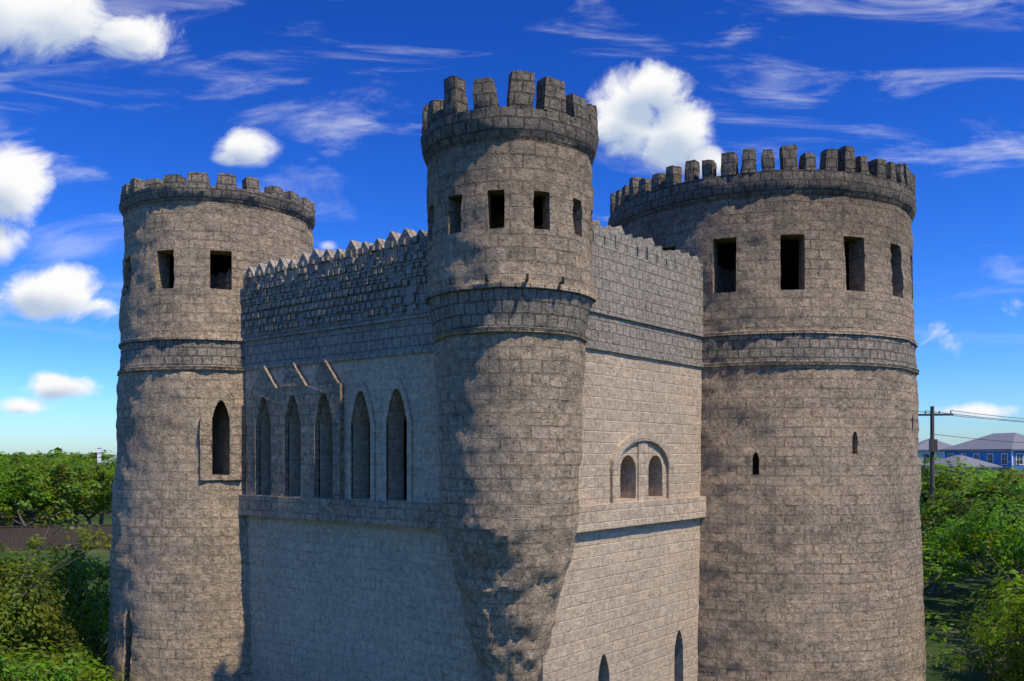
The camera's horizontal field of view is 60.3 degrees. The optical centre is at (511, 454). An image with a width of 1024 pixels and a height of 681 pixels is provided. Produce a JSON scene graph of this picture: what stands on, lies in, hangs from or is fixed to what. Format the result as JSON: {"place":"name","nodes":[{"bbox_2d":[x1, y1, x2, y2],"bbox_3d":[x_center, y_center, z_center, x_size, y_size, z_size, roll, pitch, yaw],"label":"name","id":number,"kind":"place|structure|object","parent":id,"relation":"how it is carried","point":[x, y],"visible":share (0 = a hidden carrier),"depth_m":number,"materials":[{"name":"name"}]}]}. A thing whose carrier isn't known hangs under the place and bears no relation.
{"place":"outdoors","nodes":[
{"label":"outdoors","id":0,"kind":"place"},
{"bbox_2d":[97,447,101,461],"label":"building","id":1,"kind":"structure","parent":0,"point":[98,451],"depth_m":186.11,"materials":[{"name":"white"}]},
{"bbox_2d":[0,508,1022,680],"bbox_3d":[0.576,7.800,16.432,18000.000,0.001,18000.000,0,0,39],"label":"ground","id":2,"kind":"structure","parent":0,"point":[948,605],"depth_m":45.67,"materials":[{"name":"green plant"}]},
{"bbox_2d":[0,460,18,517],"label":"tree","id":3,"kind":"object","parent":2,"relation":"on","point":[1,516],"visible":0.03,"depth_m":110.15,"materials":[{"name":"green plant"}]},
{"bbox_2d":[0,484,23,511],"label":"tree","id":4,"kind":"object","parent":2,"relation":"on","point":[10,504],"visible":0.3,"depth_m":80.14,"materials":[{"name":"green plant"}]},
{"bbox_2d":[0,454,26,466],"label":"tree","id":5,"kind":"object","parent":2,"relation":"on","point":[22,456],"visible":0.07,"depth_m":131.09,"materials":[{"name":"green plant"}]},
{"bbox_2d":[0,596,38,662],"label":"bush","id":6,"kind":"object","parent":2,"relation":"on","point":[19,640],"visible":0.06,"depth_m":21.30,"materials":[{"name":"green plant"}]},
{"bbox_2d":[0,483,38,512],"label":"tree","id":7,"kind":"object","parent":2,"relation":"on","point":[25,500],"visible":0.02,"depth_m":86.89,"materials":[{"name":"green plant"}]},
{"bbox_2d":[11,511,32,525],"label":"tree","id":8,"kind":"object","parent":2,"relation":"on","point":[19,520],"visible":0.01,"depth_m":95.54,"materials":[{"name":"brown plant"}]},
{"bbox_2d":[0,491,44,525],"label":"tree","id":9,"kind":"object","parent":2,"relation":"on","point":[16,518],"visible":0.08,"depth_m":90.36,"materials":[{"name":"green plant"}]},
{"bbox_2d":[3,452,42,462],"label":"tree","id":10,"kind":"object","parent":2,"relation":"on","point":[20,453],"visible":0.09,"depth_m":248.35,"materials":[{"name":"green plant"}]},
{"bbox_2d":[0,457,52,504],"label":"tree","id":11,"kind":"object","parent":2,"relation":"on","point":[5,463],"visible":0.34,"depth_m":82.22,"materials":[{"name":"green plant"}]},
{"bbox_2d":[0,451,75,525],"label":"tree","id":12,"kind":"object","parent":2,"relation":"on","point":[41,467],"visible":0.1,"depth_m":85.81,"materials":[{"name":"green plant"}]},
{"bbox_2d":[0,469,85,525],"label":"tree","id":13,"kind":"object","parent":2,"relation":"on","point":[21,505],"visible":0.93,"depth_m":76.94,"materials":[{"name":"green plant"}]},
{"bbox_2d":[0,636,101,680],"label":"bush","id":14,"kind":"object","parent":2,"relation":"on","point":[47,673],"visible":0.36,"depth_m":18.07,"materials":[{"name":"green plant"}]},
{"bbox_2d":[0,633,105,680],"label":"bush","id":15,"kind":"object","parent":2,"relation":"on","point":[17,677],"visible":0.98,"depth_m":16.99,"materials":[{"name":"green plant"}]},
{"bbox_2d":[0,547,109,663],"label":"tree","id":16,"kind":"object","parent":2,"relation":"on","point":[73,597],"visible":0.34,"depth_m":26.22,"materials":[{"name":"green plant"}]},
{"bbox_2d":[0,541,109,667],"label":"tree","id":17,"kind":"object","parent":2,"relation":"on","point":[103,571],"visible":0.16,"depth_m":30.07,"materials":[{"name":"green plant"}]},
{"bbox_2d":[0,547,109,626],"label":"tree","id":18,"kind":"object","parent":2,"relation":"on","point":[89,559],"visible":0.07,"depth_m":29.56,"materials":[{"name":"green plant"}]},
{"bbox_2d":[0,524,111,550],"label":"wood fence","id":19,"kind":"object","parent":2,"relation":"on","point":[17,537],"visible":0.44,"depth_m":72.52,"materials":[{"name":"wood"}]},
{"bbox_2d":[4,613,107,677],"bbox_3d":[-12.471,6.203,24.107,4.247,3.577,3.226,0,0,-32],"label":"bush","id":20,"kind":"object","parent":2,"relation":"on","point":[96,646],"visible":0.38,"depth_m":24.22,"materials":[{"name":"green plant"}]},
{"bbox_2d":[0,503,112,667],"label":"tree","id":21,"kind":"object","parent":2,"relation":"on","point":[28,599],"visible":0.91,"depth_m":22.62,"materials":[{"name":"green plant"}]},
{"bbox_2d":[26,454,87,466],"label":"tree","id":22,"kind":"object","parent":2,"relation":"on","point":[85,462],"visible":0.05,"depth_m":172.13,"materials":[{"name":"green plant"}]},
{"bbox_2d":[29,485,87,528],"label":"tree","id":23,"kind":"object","parent":2,"relation":"on","point":[46,512],"depth_m":93.48,"materials":[{"name":"brown plant"}]},
{"bbox_2d":[53,447,63,456],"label":"tree","id":24,"kind":"object","parent":2,"relation":"on","point":[58,449],"visible":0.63,"depth_m":306.36,"materials":[{"name":"green plant"}]},
{"bbox_2d":[4,449,116,539],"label":"tree","id":25,"kind":"object","parent":2,"relation":"on","point":[77,472],"visible":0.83,"depth_m":79.95,"materials":[{"name":"green plant"}]},
{"bbox_2d":[24,449,97,464],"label":"tree","id":26,"kind":"object","parent":2,"relation":"on","point":[56,452],"visible":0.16,"depth_m":184.17,"materials":[{"name":"green plant"}]},
{"bbox_2d":[34,479,89,527],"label":"tree","id":27,"kind":"object","parent":2,"relation":"on","point":[77,522],"depth_m":94.74,"materials":[{"name":"brown plant"}]},
{"bbox_2d":[48,455,82,467],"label":"tree","id":28,"kind":"object","parent":2,"relation":"on","point":[64,458],"visible":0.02,"depth_m":137.57,"materials":[{"name":"green plant"}]},
{"bbox_2d":[45,451,92,458],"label":"tree","id":29,"kind":"object","parent":2,"relation":"on","point":[62,453],"visible":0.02,"depth_m":263.17,"materials":[{"name":"green plant"}]},
{"bbox_2d":[36,467,108,524],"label":"tree","id":30,"kind":"object","parent":2,"relation":"on","point":[85,504],"visible":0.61,"depth_m":78.85,"materials":[{"name":"green plant"}]},
{"bbox_2d":[16,639,132,680],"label":"bush","id":31,"kind":"object","parent":2,"relation":"on","point":[92,672],"visible":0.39,"depth_m":20.84,"materials":[{"name":"green plant"}]},
{"bbox_2d":[53,473,113,525],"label":"tree","id":32,"kind":"object","parent":2,"relation":"on","point":[106,502],"visible":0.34,"depth_m":83.96,"materials":[{"name":"green plant"}]},
{"bbox_2d":[61,452,106,463],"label":"tree","id":33,"kind":"object","parent":2,"relation":"on","point":[71,453],"visible":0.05,"depth_m":200.72,"materials":[{"name":"green plant"}]},
{"bbox_2d":[85,489,111,523],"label":"tree","id":34,"kind":"object","parent":2,"relation":"on","point":[101,519],"visible":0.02,"depth_m":93.97,"materials":[{"name":"brown plant"}]},
{"bbox_2d":[94,457,116,471],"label":"tree","id":35,"kind":"object","parent":2,"relation":"on","point":[107,465],"visible":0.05,"depth_m":152.67,"materials":[{"name":"green plant"}]},
{"bbox_2d":[106,185,315,680],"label":"tower","id":36,"kind":"structure","parent":2,"relation":"on","point":[179,576],"depth_m":22.09,"materials":[{"name":"stone"}]},
{"bbox_2d":[120,172,314,213],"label":"tower merlons","id":37,"kind":"object","parent":36,"relation":"on","point":[202,179],"visible":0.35,"depth_m":22.34,"materials":[{"name":"stone"}]},
{"bbox_2d":[200,384,241,479],"bbox_3d":[-7.282,-0.580,22.044,0.182,2.417,1.002,0,0,72],"label":"window surround","id":38,"kind":"object","parent":36,"relation":"attached to","point":[220,392],"visible":1,"depth_m":21.96,"materials":[{"name":"grey stone"}]},
{"bbox_2d":[212,352,480,680],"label":"wall","id":39,"kind":"structure","parent":2,"relation":"on","point":[336,601],"depth_m":19.71,"materials":[{"name":"stone"}]},
{"bbox_2d":[246,359,344,498],"bbox_3d":[-5.209,-0.600,21.022,3.568,3.216,0.181,0,0,39],"label":"arcade frame","id":40,"kind":"object","parent":39,"relation":"attached to","point":[303,393],"visible":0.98,"depth_m":20.82,"materials":[{"name":"stone"}]},
{"bbox_2d":[243,312,435,370],"bbox_3d":[-3.942,-2.550,20.071,10.803,0.839,0.119,0,0,39],"label":"string course","id":41,"kind":"object","parent":39,"relation":"on","point":[370,322],"visible":0.55,"depth_m":19.85,"materials":[{"name":"stone"}]},
{"bbox_2d":[238,495,443,528],"bbox_3d":[-3.987,1.250,20.012,10.806,0.511,0.270,0,0,39],"label":"ledge","id":42,"kind":"object","parent":39,"relation":"attached to","point":[417,515],"visible":0.59,"depth_m":19.60,"materials":[{"name":"stone"}]},
{"bbox_2d":[210,210,504,366],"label":"parapet","id":43,"kind":"structure","parent":39,"relation":"on","point":[413,333],"depth_m":19.90,"materials":[{"name":"stone"}]},
{"bbox_2d":[210,236,427,334],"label":"parapet blocks","id":44,"kind":"structure","parent":43,"relation":"attached to","point":[347,293],"depth_m":20.16,"materials":[{"name":"stone"}]},
{"bbox_2d":[347,378,412,502],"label":"lancet surrounds","id":45,"kind":"object","parent":39,"relation":"attached to","point":[396,383],"visible":1,"depth_m":19.09,"materials":[{"name":"stone"}]},
{"bbox_2d":[420,106,598,680],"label":"turret","id":46,"kind":"object","parent":39,"relation":"attached to","point":[510,355],"visible":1,"depth_m":15.51,"materials":[{"name":"stone"}]},
{"bbox_2d":[449,274,564,285],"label":"turret iron hooks","id":47,"kind":"object","parent":46,"relation":"attached to","point":[487,280],"visible":1,"depth_m":15.25,"materials":[{"name":"grey"}]},
{"bbox_2d":[421,70,597,134],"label":"turret merlons","id":48,"kind":"object","parent":46,"relation":"on","point":[550,94],"visible":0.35,"depth_m":15.29,"materials":[{"name":"grey stone"}]},
{"bbox_2d":[369,414,406,499],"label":"window","id":49,"kind":"structure","parent":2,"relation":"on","point":[405,458],"depth_m":29.62,"materials":[{"name":"grey"}]},
{"bbox_2d":[538,348,701,680],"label":"wall","id":50,"kind":"structure","parent":2,"relation":"on","point":[627,608],"depth_m":19.03,"materials":[{"name":"stone"}]},
{"bbox_2d":[534,220,735,362],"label":"parapet","id":51,"kind":"structure","parent":50,"relation":"on","point":[642,278],"depth_m":19.40,"materials":[{"name":"stone"}]},
{"bbox_2d":[576,496,705,532],"bbox_3d":[3.551,1.250,20.071,0.210,0.509,8.604,0,0,39],"label":"ledge","id":52,"kind":"object","parent":50,"relation":"attached to","point":[606,516],"visible":0.61,"depth_m":18.86,"materials":[{"name":"stone"}]},
{"bbox_2d":[610,432,673,502],"bbox_3d":[2.856,0.250,19.243,0.123,1.502,2.604,0,0,39],"label":"hood window","id":53,"kind":"structure","parent":50,"relation":"attached to","point":[642,439],"depth_m":19.18,"materials":[{"name":"stone"}]},
{"bbox_2d":[585,307,703,366],"bbox_3d":[3.516,-2.550,20.098,0.118,0.837,8.605,0,0,39],"label":"string course","id":54,"kind":"object","parent":50,"relation":"on","point":[633,319],"visible":0.58,"depth_m":19.20,"materials":[{"name":"stone"}]},
{"bbox_2d":[608,169,925,680],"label":"tower","id":55,"kind":"structure","parent":2,"relation":"on","point":[810,564],"depth_m":21.00,"materials":[{"name":"stone"}]},
{"bbox_2d":[610,145,915,215],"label":"battlements","id":56,"kind":"object","parent":55,"relation":"on","point":[844,158],"visible":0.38,"depth_m":21.27,"materials":[{"name":"stone"}]},
{"bbox_2d":[919,454,939,462],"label":"tree","id":57,"kind":"object","parent":2,"relation":"on","point":[936,458],"visible":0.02,"depth_m":161.58,"materials":[{"name":"green plant"}]},
{"bbox_2d":[918,438,951,464],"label":"grey house","id":58,"kind":"structure","parent":2,"relation":"on","point":[923,450],"depth_m":163.14,"materials":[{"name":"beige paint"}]},
{"bbox_2d":[918,406,952,590],"bbox_3d":[24.075,2.500,50.418,2.200,10.600,0.578,0,0,15],"label":"utility pole","id":59,"kind":"object","parent":2,"relation":"on","point":[933,445],"visible":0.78,"depth_m":50.44,"materials":[{"name":"brown wood"}]},
{"bbox_2d":[919,411,1018,421],"bbox_3d":[37.472,-2.224,56.931,31.123,0.680,0.027,0,0,-23],"label":"power line","id":60,"kind":"object","parent":59,"relation":"attached to","point":[973,417],"visible":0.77,"depth_m":52.90,"materials":[{"name":"black metal"}]},
{"bbox_2d":[925,410,1018,420],"bbox_3d":[38.051,-2.224,56.776,31.123,0.680,0.027,0,0,-23],"label":"power line","id":61,"kind":"object","parent":59,"relation":"attached to","point":[981,417],"visible":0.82,"depth_m":52.44,"materials":[{"name":"black metal"}]},
{"bbox_2d":[934,434,1023,442],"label":"power line","id":62,"kind":"object","parent":59,"relation":"attached to","point":[981,439],"visible":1,"depth_m":51.90,"materials":[{"name":"black metal"}]},
{"bbox_2d":[951,410,1023,418],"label":"power line","id":63,"kind":"object","parent":59,"relation":"attached to","point":[985,414],"visible":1,"depth_m":51.48,"materials":[{"name":"black metal"}]},
{"bbox_2d":[920,497,986,594],"bbox_3d":[24.149,5.141,49.173,8.228,5.679,6.291,0,0,5],"label":"tree","id":64,"kind":"object","parent":2,"relation":"on","point":[936,589],"visible":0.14,"depth_m":49.20,"materials":[{"name":"green plant"}]},
{"bbox_2d":[919,459,991,545],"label":"tree","id":65,"kind":"object","parent":2,"relation":"on","point":[938,485],"visible":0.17,"depth_m":65.03,"materials":[{"name":"green plant"}]},
{"bbox_2d":[919,456,992,545],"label":"tree","id":66,"kind":"object","parent":2,"relation":"on","point":[925,478],"visible":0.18,"depth_m":65.66,"materials":[{"name":"green plant"}]},
{"bbox_2d":[920,465,999,485],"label":"tree","id":67,"kind":"object","parent":2,"relation":"on","point":[973,478],"visible":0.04,"depth_m":80.83,"materials":[{"name":"green plant"}]},
{"bbox_2d":[921,455,1002,477],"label":"house","id":68,"kind":"structure","parent":2,"relation":"on","point":[975,463],"depth_m":117.03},
{"bbox_2d":[922,537,1015,589],"bbox_3d":[18.636,5.779,43.330,9.882,4.327,8.533,0,0,-10],"label":"tree","id":69,"kind":"object","parent":2,"relation":"on","point":[958,568],"visible":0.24,"depth_m":41.19,"materials":[{"name":"green plant"}]},
{"bbox_2d":[919,465,1023,584],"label":"tree","id":70,"kind":"object","parent":2,"relation":"on","point":[951,494],"visible":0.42,"depth_m":45.50,"materials":[{"name":"green plant"}]},
{"bbox_2d":[920,468,1023,590],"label":"tree","id":71,"kind":"object","parent":2,"relation":"on","point":[975,489],"visible":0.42,"depth_m":50.08,"materials":[{"name":"green plant"}]},
{"bbox_2d":[924,478,1023,589],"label":"tree","id":72,"kind":"object","parent":2,"relation":"on","point":[995,517],"visible":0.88,"depth_m":38.07,"materials":[{"name":"green plant"}]},
{"bbox_2d":[925,516,1023,671],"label":"tree","id":73,"kind":"object","parent":2,"relation":"on","point":[1018,607],"visible":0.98,"depth_m":22.76,"materials":[{"name":"green plant"}]},
{"bbox_2d":[936,474,1022,516],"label":"tree","id":74,"kind":"object","parent":2,"relation":"on","point":[983,487],"depth_m":64.26,"materials":[{"name":"green plant"}]},
{"bbox_2d":[940,433,1023,472],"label":"blue house","id":75,"kind":"structure","parent":2,"relation":"on","point":[1000,452],"depth_m":120.89,"materials":[{"name":"blue"}]},
{"bbox_2d":[953,596,1023,680],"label":"tree","id":76,"kind":"object","parent":2,"relation":"on","point":[1017,653],"visible":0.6,"depth_m":24.75,"materials":[{"name":"green plant"}]},
{"bbox_2d":[956,574,1022,658],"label":"tree","id":77,"kind":"object","parent":2,"relation":"on","point":[982,616],"visible":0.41,"depth_m":31.24,"materials":[{"name":"green plant"}]},
{"bbox_2d":[958,466,1022,483],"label":"tree","id":78,"kind":"object","parent":2,"relation":"on","point":[989,474],"visible":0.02,"depth_m":100.80,"materials":[{"name":"green plant"}]},
{"bbox_2d":[970,461,1023,510],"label":"tree","id":79,"kind":"object","parent":2,"relation":"on","point":[1002,483],"visible":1,"depth_m":30.97,"materials":[{"name":"green plant"}]},
{"bbox_2d":[971,497,1023,573],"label":"tree","id":80,"kind":"object","parent":2,"relation":"on","point":[1013,566],"visible":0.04,"depth_m":42.86,"materials":[{"name":"green plant"}]},
{"bbox_2d":[980,587,1023,657],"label":"shrub","id":81,"kind":"object","parent":2,"relation":"on","point":[1006,622],"visible":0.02,"depth_m":29.15,"materials":[{"name":"green plant"}]},
{"bbox_2d":[0,0,1023,454],"label":"sky","id":82,"kind":"structure","parent":0,"point":[323,102],"materials":[{"name":"blue"}]}
]}

